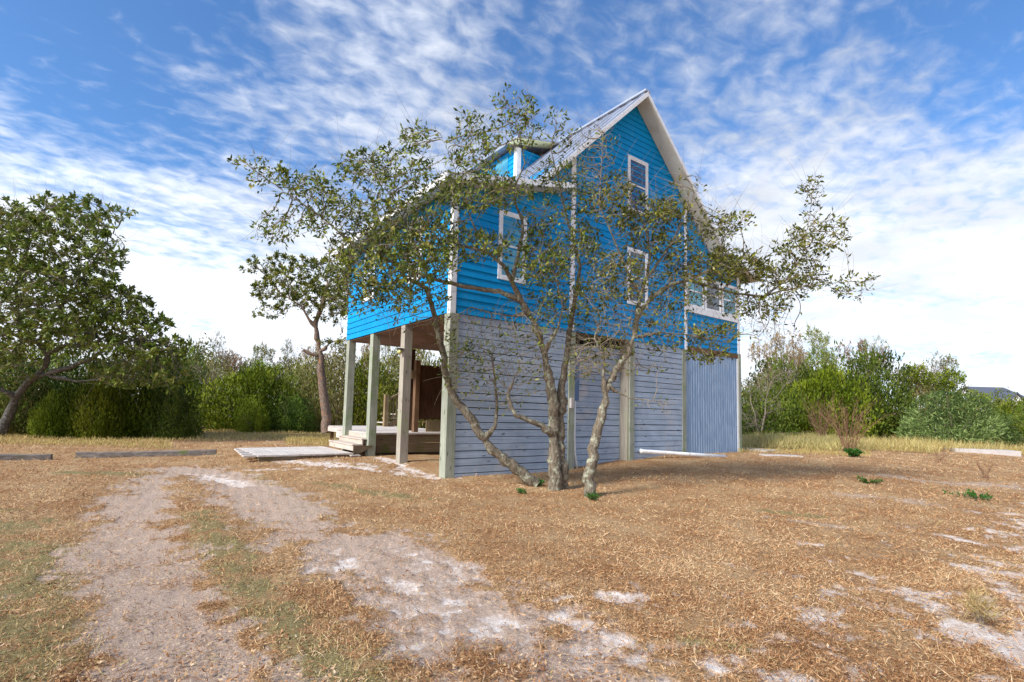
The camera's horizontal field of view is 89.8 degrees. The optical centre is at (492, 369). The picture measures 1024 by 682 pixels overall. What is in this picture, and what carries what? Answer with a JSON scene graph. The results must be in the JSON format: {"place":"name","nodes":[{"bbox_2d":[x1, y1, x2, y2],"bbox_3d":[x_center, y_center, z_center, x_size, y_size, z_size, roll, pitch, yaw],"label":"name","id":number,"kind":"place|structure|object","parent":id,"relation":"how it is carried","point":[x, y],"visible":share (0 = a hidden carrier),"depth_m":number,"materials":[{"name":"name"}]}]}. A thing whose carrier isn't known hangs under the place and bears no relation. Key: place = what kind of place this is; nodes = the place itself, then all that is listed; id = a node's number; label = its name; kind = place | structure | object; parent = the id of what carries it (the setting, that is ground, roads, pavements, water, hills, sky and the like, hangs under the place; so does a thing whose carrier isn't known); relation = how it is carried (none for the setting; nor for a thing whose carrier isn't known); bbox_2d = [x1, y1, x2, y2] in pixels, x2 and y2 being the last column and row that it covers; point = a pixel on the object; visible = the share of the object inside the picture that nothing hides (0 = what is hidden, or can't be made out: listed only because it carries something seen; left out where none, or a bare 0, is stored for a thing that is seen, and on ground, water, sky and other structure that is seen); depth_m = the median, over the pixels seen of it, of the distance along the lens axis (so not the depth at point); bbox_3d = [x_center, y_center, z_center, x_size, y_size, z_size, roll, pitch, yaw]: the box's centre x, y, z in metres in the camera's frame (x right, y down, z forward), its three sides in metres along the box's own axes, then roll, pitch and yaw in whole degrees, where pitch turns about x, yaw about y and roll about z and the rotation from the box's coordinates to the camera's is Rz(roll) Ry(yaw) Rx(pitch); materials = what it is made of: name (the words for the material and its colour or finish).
{"place":"outdoors","nodes":[
{"label":"outdoors","id":0,"kind":"place"},
{"bbox_2d":[0,425,1023,681],"bbox_3d":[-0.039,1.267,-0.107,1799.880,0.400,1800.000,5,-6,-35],"label":"ground","id":1,"kind":"structure","parent":0,"point":[492,617],"depth_m":4.88,"materials":[{"name":"soil"}]},
{"bbox_2d":[0,354,36,409],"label":"evergreen shrub","id":2,"kind":"object","parent":1,"relation":"on","point":[18,365],"visible":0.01,"depth_m":22.03,"materials":[{"name":"green plant"}]},
{"bbox_2d":[0,454,52,459],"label":"landscape timber","id":3,"kind":"object","parent":1,"relation":"on","point":[27,456],"visible":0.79,"depth_m":12.02,"materials":[{"name":"grey wood"}]},
{"bbox_2d":[0,370,56,435],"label":"scrub bush","id":4,"kind":"object","parent":1,"relation":"on","point":[14,427],"visible":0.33,"depth_m":19.67,"materials":[{"name":"green plant"}]},
{"bbox_2d":[0,352,72,433],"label":"evergreen shrub","id":5,"kind":"object","parent":1,"relation":"on","point":[27,403],"visible":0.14,"depth_m":20.00,"materials":[{"name":"green plant"}]},
{"bbox_2d":[3,341,74,389],"bbox_3d":[-26.479,0.649,29.746,3.399,5.339,4.684,3,-5,-16],"label":"scrub tree","id":6,"kind":"object","parent":1,"relation":"on","point":[41,355],"visible":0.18,"depth_m":29.93,"materials":[{"name":"green plant"}]},
{"bbox_2d":[26,383,80,438],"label":"wax myrtle","id":7,"kind":"object","parent":1,"relation":"on","point":[41,419],"visible":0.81,"depth_m":19.00,"materials":[{"name":"green plant"}]},
{"bbox_2d":[26,347,137,437],"bbox_3d":[-16.680,0.915,20.929,4.870,3.992,3.291,-2,-6,33],"label":"evergreen shrub","id":8,"kind":"object","parent":1,"relation":"on","point":[73,385],"visible":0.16,"depth_m":19.95,"materials":[{"name":"green plant"}]},
{"bbox_2d":[55,336,136,383],"bbox_3d":[-24.403,0.621,31.922,3.724,5.864,5.174,4,-5,-22],"label":"scrub tree","id":9,"kind":"object","parent":1,"relation":"on","point":[82,358],"visible":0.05,"depth_m":30.71,"materials":[{"name":"green plant"}]},
{"bbox_2d":[66,361,136,439],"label":"wax myrtle","id":10,"kind":"object","parent":1,"relation":"on","point":[105,430],"visible":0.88,"depth_m":19.25,"materials":[{"name":"green plant"}]},
{"bbox_2d":[0,170,224,436],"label":"oak tree","id":11,"kind":"object","parent":1,"relation":"on","point":[90,304],"visible":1,"depth_m":17.03,"materials":[{"name":"green plant"}]},
{"bbox_2d":[91,356,165,438],"bbox_3d":[-14.596,1.039,20.827,2.784,3.796,2.980,5,-6,-38],"label":"wax myrtle","id":12,"kind":"object","parent":1,"relation":"on","point":[130,434],"visible":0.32,"depth_m":19.98,"materials":[{"name":"green plant"}]},
{"bbox_2d":[105,354,163,376],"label":"scrub tree","id":13,"kind":"object","parent":1,"relation":"on","point":[132,364],"visible":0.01,"depth_m":33.07,"materials":[{"name":"green plant"}]},
{"bbox_2d":[75,449,216,457],"bbox_3d":[-8.935,2.211,13.389,3.091,0.264,0.177,3,-5,-21],"label":"landscape timber","id":14,"kind":"object","parent":1,"relation":"on","point":[144,453],"visible":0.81,"depth_m":13.29,"materials":[{"name":"grey wood"}]},
{"bbox_2d":[129,355,202,437],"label":"evergreen shrub","id":15,"kind":"object","parent":1,"relation":"on","point":[152,391],"visible":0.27,"depth_m":20.36,"materials":[{"name":"green plant"}]},
{"bbox_2d":[146,386,208,439],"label":"evergreen shrub","id":16,"kind":"object","parent":1,"relation":"on","point":[184,421],"visible":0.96,"depth_m":19.93,"materials":[{"name":"green plant"}]},
{"bbox_2d":[159,335,210,420],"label":"wax myrtle","id":17,"kind":"object","parent":1,"relation":"on","point":[192,387],"visible":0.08,"depth_m":27.52,"materials":[{"name":"green plant"}]},
{"bbox_2d":[187,339,216,386],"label":"scrub tree","id":18,"kind":"object","parent":1,"relation":"on","point":[203,345],"visible":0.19,"depth_m":41.30,"materials":[{"name":"green plant"}]},
{"bbox_2d":[191,360,223,428],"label":"bare shrub","id":19,"kind":"object","parent":1,"relation":"on","point":[204,378],"visible":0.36,"depth_m":26.78,"materials":[{"name":"grey plant"}]},
{"bbox_2d":[188,357,236,424],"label":"scrub bush","id":20,"kind":"object","parent":1,"relation":"on","point":[215,371],"visible":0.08,"depth_m":33.07,"materials":[{"name":"green plant"}]},
{"bbox_2d":[207,330,229,396],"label":"sparse tree","id":21,"kind":"object","parent":1,"relation":"on","point":[218,355],"visible":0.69,"depth_m":40.39,"materials":[{"name":"green plant"}]},
{"bbox_2d":[217,348,246,376],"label":"scrub tree","id":22,"kind":"object","parent":1,"relation":"on","point":[232,361],"visible":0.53,"depth_m":43.86,"materials":[{"name":"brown plant"}]},
{"bbox_2d":[189,360,309,430],"bbox_3d":[-12.574,1.413,26.901,5.761,4.108,5.737,2,-5,-8],"label":"wax myrtle","id":23,"kind":"object","parent":1,"relation":"on","point":[266,383],"visible":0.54,"depth_m":26.04,"materials":[{"name":"green plant"}]},
{"bbox_2d":[232,394,271,432],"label":"wax myrtle","id":24,"kind":"object","parent":1,"relation":"on","point":[260,419],"visible":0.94,"depth_m":24.15,"materials":[{"name":"green plant"}]},
{"bbox_2d":[241,341,266,374],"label":"scrub tree","id":25,"kind":"object","parent":1,"relation":"on","point":[256,350],"visible":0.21,"depth_m":45.34,"materials":[{"name":"green plant"}]},
{"bbox_2d":[245,358,283,389],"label":"scrub tree","id":26,"kind":"object","parent":1,"relation":"on","point":[261,363],"visible":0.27,"depth_m":40.29,"materials":[{"name":"green plant"}]},
{"bbox_2d":[259,344,298,393],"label":"scrub tree","id":27,"kind":"object","parent":1,"relation":"on","point":[265,351],"visible":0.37,"depth_m":42.30,"materials":[{"name":"green plant"}]},
{"bbox_2d":[279,337,302,370],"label":"sparse tree","id":28,"kind":"object","parent":1,"relation":"on","point":[287,344],"visible":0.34,"depth_m":50.14,"materials":[{"name":"green plant"}]},
{"bbox_2d":[267,392,318,432],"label":"evergreen shrub","id":29,"kind":"object","parent":1,"relation":"on","point":[295,424],"visible":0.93,"depth_m":25.73,"materials":[{"name":"green plant"}]},
{"bbox_2d":[238,250,349,433],"bbox_3d":[-7.486,-1.283,19.281,4.755,7.305,3.217,2,-5,-6],"label":"tree","id":30,"kind":"object","parent":1,"relation":"on","point":[294,295],"visible":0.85,"depth_m":19.35,"materials":[{"name":"green plant"}]},
{"bbox_2d":[234,446,360,461],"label":"boardwalk","id":31,"kind":"structure","parent":1,"relation":"on","point":[266,454],"depth_m":13.37,"materials":[{"name":"grey wood"}]},
{"bbox_2d":[274,354,343,421],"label":"scrub bush","id":32,"kind":"object","parent":1,"relation":"on","point":[293,370],"visible":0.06,"depth_m":30.95,"materials":[{"name":"green plant"}]},
{"bbox_2d":[296,361,325,398],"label":"scrub tree","id":33,"kind":"object","parent":1,"relation":"on","point":[302,371],"visible":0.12,"depth_m":38.12,"materials":[{"name":"green plant"}]},
{"bbox_2d":[298,343,336,384],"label":"scrub tree","id":34,"kind":"object","parent":1,"relation":"on","point":[316,351],"visible":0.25,"depth_m":42.08,"materials":[{"name":"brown plant"}]},
{"bbox_2d":[294,344,367,431],"bbox_3d":[-8.984,1.045,28.634,4.291,5.382,4.186,1,-5,9],"label":"scrub bush","id":35,"kind":"object","parent":1,"relation":"on","point":[336,401],"visible":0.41,"depth_m":28.25,"materials":[{"name":"green plant"}]},
{"bbox_2d":[332,341,346,381],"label":"sparse tree","id":36,"kind":"object","parent":1,"relation":"on","point":[339,354],"visible":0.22,"depth_m":40.38,"materials":[{"name":"green plant"}]},
{"bbox_2d":[329,432,372,456],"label":"porch steps","id":37,"kind":"structure","parent":1,"relation":"on","point":[352,441],"depth_m":14.49,"materials":[{"name":"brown wood"}]},
{"bbox_2d":[358,344,369,379],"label":"scrub tree","id":38,"kind":"object","parent":1,"relation":"on","point":[367,350],"visible":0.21,"depth_m":37.72,"materials":[{"name":"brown plant"}]},
{"bbox_2d":[344,347,398,425],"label":"wax myrtle","id":39,"kind":"object","parent":1,"relation":"on","point":[364,395],"visible":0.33,"depth_m":28.11,"materials":[{"name":"green plant"}]},
{"bbox_2d":[355,357,398,385],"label":"scrub tree","id":40,"kind":"object","parent":1,"relation":"on","point":[387,367],"visible":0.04,"depth_m":34.60,"materials":[{"name":"green plant"}]},
{"bbox_2d":[328,425,439,452],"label":"wooden deck","id":41,"kind":"structure","parent":1,"relation":"on","point":[386,439],"depth_m":15.23,"materials":[{"name":"grey wood"}]},
{"bbox_2d":[377,393,398,426],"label":"back stairs","id":42,"kind":"structure","parent":41,"relation":"on","point":[386,409],"depth_m":20.08,"materials":[{"name":"brown wood"}]},
{"bbox_2d":[409,349,441,431],"bbox_3d":[-2.011,0.659,16.763,1.969,2.680,1.220,5,-6,-35],"label":"privacy screen","id":43,"kind":"object","parent":41,"relation":"on","point":[425,390],"visible":0.63,"depth_m":16.14,"materials":[{"name":"brown wood"}]},
{"bbox_2d":[380,346,398,384],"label":"sparse tree","id":44,"kind":"object","parent":1,"relation":"on","point":[381,348],"visible":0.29,"depth_m":38.20,"materials":[{"name":"green plant"}]},
{"bbox_2d":[364,346,437,428],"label":"scrub bush","id":45,"kind":"object","parent":1,"relation":"on","point":[421,423],"visible":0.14,"depth_m":28.09,"materials":[{"name":"green plant"}]},
{"bbox_2d":[218,67,621,490],"bbox_3d":[-0.750,-1.588,8.752,7.694,7.555,3.087,3,-5,-14],"label":"oak tree","id":46,"kind":"object","parent":1,"relation":"on","point":[557,461],"visible":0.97,"depth_m":8.79,"materials":[{"name":"green plant"}]},
{"bbox_2d":[0,428,1023,456],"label":"tall grass","id":47,"kind":"structure","parent":1,"relation":"on","point":[809,441],"depth_m":19.70,"materials":[{"name":"plant"}]},
{"bbox_2d":[0,444,1023,681],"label":"fallen leaves","id":48,"kind":"object","parent":1,"relation":"on","point":[334,671],"visible":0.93,"depth_m":3.15,"materials":[{"name":"brown plant"}]},
{"bbox_2d":[3,332,1023,430],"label":"scrub wood","id":49,"kind":"object","parent":1,"relation":"on","point":[211,353],"visible":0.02,"depth_m":45.29,"materials":[{"name":"green plant"}]},
{"bbox_2d":[516,487,526,493],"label":"green tuft","id":50,"kind":"object","parent":1,"relation":"on","point":[519,490],"visible":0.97,"depth_m":9.07,"materials":[{"name":"green plant"}]},
{"bbox_2d":[537,477,544,486],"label":"green tuft","id":51,"kind":"object","parent":1,"relation":"on","point":[540,482],"visible":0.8,"depth_m":9.97,"materials":[{"name":"green plant"}]},
{"bbox_2d":[332,88,762,478],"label":"beach house","id":52,"kind":"structure","parent":1,"relation":"on","point":[703,417],"depth_m":14.05,"materials":[{"name":"blue wood"}]},
{"bbox_2d":[363,246,376,301],"bbox_3d":[-3.542,-2.773,14.839,0.040,1.560,0.800,5,-6,-35],"label":"window","id":53,"kind":"structure","parent":52,"relation":"in","point":[365,299],"depth_m":14.87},
{"bbox_2d":[407,215,423,283],"bbox_3d":[-1.879,-2.917,12.528,0.040,1.560,0.700,5,-6,-35],"label":"window","id":54,"kind":"structure","parent":52,"relation":"in","point":[423,215],"depth_m":12.46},
{"bbox_2d":[497,210,526,283],"bbox_3d":[0.476,-2.872,12.037,0.820,1.640,0.040,5,-6,-35],"label":"window","id":55,"kind":"structure","parent":52,"relation":"in","point":[509,215],"depth_m":12.00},
{"bbox_2d":[627,154,647,213],"bbox_3d":[4.221,-5.310,14.885,0.900,1.650,0.040,5,-6,-35],"label":"window","id":56,"kind":"structure","parent":52,"relation":"in","point":[631,159],"depth_m":14.90,"materials":[{"name":"white wood"}]},
{"bbox_2d":[627,246,647,307],"bbox_3d":[4.151,-2.630,14.668,0.890,1.630,0.040,5,-6,-35],"label":"window","id":57,"kind":"structure","parent":52,"relation":"in","point":[631,249],"depth_m":14.70,"materials":[{"name":"white wood"}]},
{"bbox_2d":[687,272,703,309],"bbox_3d":[6.474,-2.497,16.393,0.980,1.085,0.040,5,-6,-35],"label":"window","id":58,"kind":"structure","parent":52,"relation":"in","point":[694,305],"depth_m":16.40,"materials":[{"name":"white glass"}]},
{"bbox_2d":[704,280,721,313],"bbox_3d":[7.302,-2.425,16.984,0.940,1.085,0.040,5,-6,-35],"label":"window","id":59,"kind":"structure","parent":52,"relation":"in","point":[715,308],"depth_m":17.00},
{"bbox_2d":[721,283,737,316],"bbox_3d":[8.113,-2.355,17.564,0.940,1.085,0.040,5,-6,-35],"label":"window","id":60,"kind":"structure","parent":52,"relation":"in","point":[725,299],"depth_m":17.53,"materials":[{"name":"white glass"}]},
{"bbox_2d":[584,491,601,500],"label":"green tuft","id":61,"kind":"object","parent":1,"relation":"on","point":[592,496],"visible":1,"depth_m":8.55,"materials":[{"name":"green plant"}]},
{"bbox_2d":[639,449,726,456],"bbox_3d":[5.416,2.378,14.547,2.725,0.257,0.139,3,-5,-14],"label":"pipe","id":62,"kind":"object","parent":1,"relation":"on","point":[645,451],"visible":0.94,"depth_m":14.46,"materials":[{"name":"plastic"}]},
{"bbox_2d":[557,108,891,497],"bbox_3d":[4.153,-1.068,9.262,6.627,6.926,2.238,2,-5,-7],"label":"oak tree","id":63,"kind":"object","parent":1,"relation":"on","point":[711,272],"visible":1,"depth_m":9.13,"materials":[{"name":"green plant"}]},
{"bbox_2d":[743,447,780,451],"bbox_3d":[9.228,2.898,18.500,1.000,0.130,1.800,5,-6,-35],"label":"concrete pad","id":64,"kind":"object","parent":1,"relation":"on","point":[761,450],"visible":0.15,"depth_m":17.94,"materials":[{"name":"grey concrete"}]},
{"bbox_2d":[742,364,796,434],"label":"bare shrub","id":65,"kind":"object","parent":1,"relation":"on","point":[769,388],"visible":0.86,"depth_m":25.72,"materials":[{"name":"grey plant"}]},
{"bbox_2d":[741,380,807,437],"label":"evergreen shrub","id":66,"kind":"object","parent":1,"relation":"on","point":[767,427],"visible":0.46,"depth_m":26.10,"materials":[{"name":"green plant"}]},
{"bbox_2d":[746,330,805,388],"bbox_3d":[17.261,0.811,31.231,3.257,7.143,2.241,-1,-5,28],"label":"scrub tree","id":67,"kind":"object","parent":1,"relation":"on","point":[775,339],"visible":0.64,"depth_m":31.34,"materials":[{"name":"brown plant"}]},
{"bbox_2d":[759,454,802,456],"bbox_3d":[8.753,2.640,15.585,1.100,0.110,0.440,1,-5,4],"label":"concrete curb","id":68,"kind":"object","parent":1,"relation":"on","point":[779,455],"visible":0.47,"depth_m":15.44,"materials":[{"name":"concrete"}]},
{"bbox_2d":[746,347,829,436],"bbox_3d":[16.857,1.413,29.523,4.142,5.917,4.769,1,-5,9],"label":"evergreen shrub","id":69,"kind":"object","parent":1,"relation":"on","point":[779,363],"visible":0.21,"depth_m":28.69,"materials":[{"name":"green plant"}]},
{"bbox_2d":[785,342,816,388],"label":"scrub tree","id":70,"kind":"object","parent":1,"relation":"on","point":[800,357],"visible":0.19,"depth_m":33.00,"materials":[{"name":"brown plant"}]},
{"bbox_2d":[799,321,851,414],"bbox_3d":[18.714,0.643,29.141,3.254,7.204,2.631,4,-5,-28],"label":"pine tree","id":71,"kind":"object","parent":1,"relation":"on","point":[825,354],"visible":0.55,"depth_m":29.11,"materials":[{"name":"green plant"}]},
{"bbox_2d":[803,394,848,434],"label":"dead weed clump","id":72,"kind":"object","parent":1,"relation":"on","point":[819,426],"visible":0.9,"depth_m":24.00,"materials":[{"name":"brown plant"}]},
{"bbox_2d":[774,360,884,438],"bbox_3d":[18.082,1.805,28.005,5.209,5.071,5.187,-2,-6,41],"label":"wax myrtle","id":73,"kind":"object","parent":1,"relation":"on","point":[829,392],"visible":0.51,"depth_m":27.06,"materials":[{"name":"green plant"}]},
{"bbox_2d":[811,395,894,450],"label":"dead shrub","id":74,"kind":"object","parent":1,"relation":"on","point":[857,423],"visible":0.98,"depth_m":19.19,"materials":[{"name":"brown plant"}]},
{"bbox_2d":[843,447,864,456],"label":"green weed","id":75,"kind":"object","parent":1,"relation":"on","point":[854,452],"visible":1,"depth_m":16.70,"materials":[{"name":"green plant"}]},
{"bbox_2d":[799,339,921,439],"bbox_3d":[21.656,1.310,30.731,4.391,6.593,6.497,4,-5,-28],"label":"evergreen shrub","id":76,"kind":"object","parent":1,"relation":"on","point":[885,396],"visible":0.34,"depth_m":29.08,"materials":[{"name":"green plant"}]},
{"bbox_2d":[836,338,892,379],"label":"scrub tree","id":77,"kind":"object","parent":1,"relation":"on","point":[849,355],"visible":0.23,"depth_m":36.13,"materials":[{"name":"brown plant"}]},
{"bbox_2d":[856,476,883,483],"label":"green tuft","id":78,"kind":"object","parent":1,"relation":"on","point":[865,480],"visible":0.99,"depth_m":10.57,"materials":[{"name":"green plant"}]},
{"bbox_2d":[855,356,884,402],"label":"scrub tree","id":79,"kind":"object","parent":1,"relation":"on","point":[871,371],"visible":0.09,"depth_m":32.75,"materials":[{"name":"green plant"}]},
{"bbox_2d":[855,379,895,429],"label":"pine tree","id":80,"kind":"object","parent":1,"relation":"on","point":[860,384],"visible":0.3,"depth_m":29.18,"materials":[{"name":"plant"}]},
{"bbox_2d":[869,336,894,381],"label":"sparse tree","id":81,"kind":"object","parent":1,"relation":"on","point":[881,350],"visible":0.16,"depth_m":38.10,"materials":[{"name":"green plant"}]},
{"bbox_2d":[875,359,932,404],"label":"scrub tree","id":82,"kind":"object","parent":1,"relation":"on","point":[916,376],"visible":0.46,"depth_m":33.50,"materials":[{"name":"green plant"}]},
{"bbox_2d":[885,396,928,431],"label":"seed head clump","id":83,"kind":"object","parent":1,"relation":"on","point":[905,409],"visible":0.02,"depth_m":31.41,"materials":[{"name":"green plant"}]},
{"bbox_2d":[892,364,944,409],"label":"scrub tree","id":84,"kind":"object","parent":1,"relation":"on","point":[920,373],"visible":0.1,"depth_m":38.33,"materials":[{"name":"plant"}]},
{"bbox_2d":[904,354,959,411],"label":"scrub tree","id":85,"kind":"object","parent":1,"relation":"on","point":[949,362],"visible":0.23,"depth_m":35.82,"materials":[{"name":"green plant"}]},
{"bbox_2d":[883,377,991,434],"bbox_3d":[29.005,2.739,34.225,6.403,4.462,6.246,-2,-6,40],"label":"scrub bush","id":86,"kind":"object","parent":1,"relation":"on","point":[922,392],"visible":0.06,"depth_m":33.27,"materials":[{"name":"green plant"}]},
{"bbox_2d":[923,347,954,406],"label":"sparse tree","id":87,"kind":"object","parent":1,"relation":"on","point":[935,364],"visible":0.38,"depth_m":36.04,"materials":[{"name":"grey plant"}]},
{"bbox_2d":[933,447,950,462],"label":"brown weed","id":88,"kind":"object","parent":1,"relation":"on","point":[940,457],"visible":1,"depth_m":15.87,"materials":[{"name":"brown plant"}]},
{"bbox_2d":[918,363,990,422],"bbox_3d":[29.488,2.264,33.335,2.991,5.217,4.122,3,-5,-20],"label":"scrub tree","id":89,"kind":"object","parent":1,"relation":"on","point":[961,378],"visible":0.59,"depth_m":32.76,"materials":[{"name":"green plant"}]},
{"bbox_2d":[891,385,1023,446],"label":"juniper bush","id":90,"kind":"object","parent":1,"relation":"on","point":[971,427],"visible":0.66,"depth_m":24.70,"materials":[{"name":"green plant"}]},
{"bbox_2d":[941,489,992,500],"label":"green tuft","id":91,"kind":"object","parent":1,"relation":"on","point":[984,496],"visible":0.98,"depth_m":9.17,"materials":[{"name":"green plant"}]},
{"bbox_2d":[956,577,1005,627],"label":"grass tuft","id":92,"kind":"object","parent":1,"relation":"on","point":[975,604],"visible":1,"depth_m":3.59,"materials":[{"name":"beige plant"}]},
{"bbox_2d":[944,447,1020,456],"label":"concrete slab","id":93,"kind":"structure","parent":1,"relation":"on","point":[1000,451],"depth_m":21.09,"materials":[{"name":"white concrete"}]},
{"bbox_2d":[944,387,1021,438],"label":"evergreen shrub","id":94,"kind":"object","parent":1,"relation":"on","point":[996,397],"visible":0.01,"depth_m":37.62,"materials":[{"name":"green plant"}]},
{"bbox_2d":[947,386,1023,407],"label":"distant house","id":95,"kind":"structure","parent":1,"relation":"on","point":[986,389],"depth_m":76.51,"materials":[{"name":"grey"}]},
{"bbox_2d":[974,460,1002,478],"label":"brown weed","id":96,"kind":"object","parent":1,"relation":"on","point":[980,467],"visible":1,"depth_m":12.67,"materials":[{"name":"brown plant"}]},
{"bbox_2d":[982,394,1023,444],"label":"wax myrtle","id":97,"kind":"object","parent":1,"relation":"on","point":[1009,411],"visible":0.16,"depth_m":25.92,"materials":[{"name":"green plant"}]},
{"bbox_2d":[999,401,1023,437],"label":"pine tree","id":98,"kind":"object","parent":1,"relation":"on","point":[1020,421],"visible":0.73,"depth_m":23.95,"materials":[{"name":"green plant"}]},
{"bbox_2d":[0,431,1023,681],"bbox_3d":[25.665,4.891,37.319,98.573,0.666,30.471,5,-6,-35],"label":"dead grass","id":99,"kind":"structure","parent":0,"point":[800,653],"depth_m":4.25,"materials":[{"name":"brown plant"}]},
{"bbox_2d":[0,0,1023,408],"label":"sky","id":100,"kind":"structure","parent":0,"point":[917,104],"materials":[{"name":"blue"}]}
]}

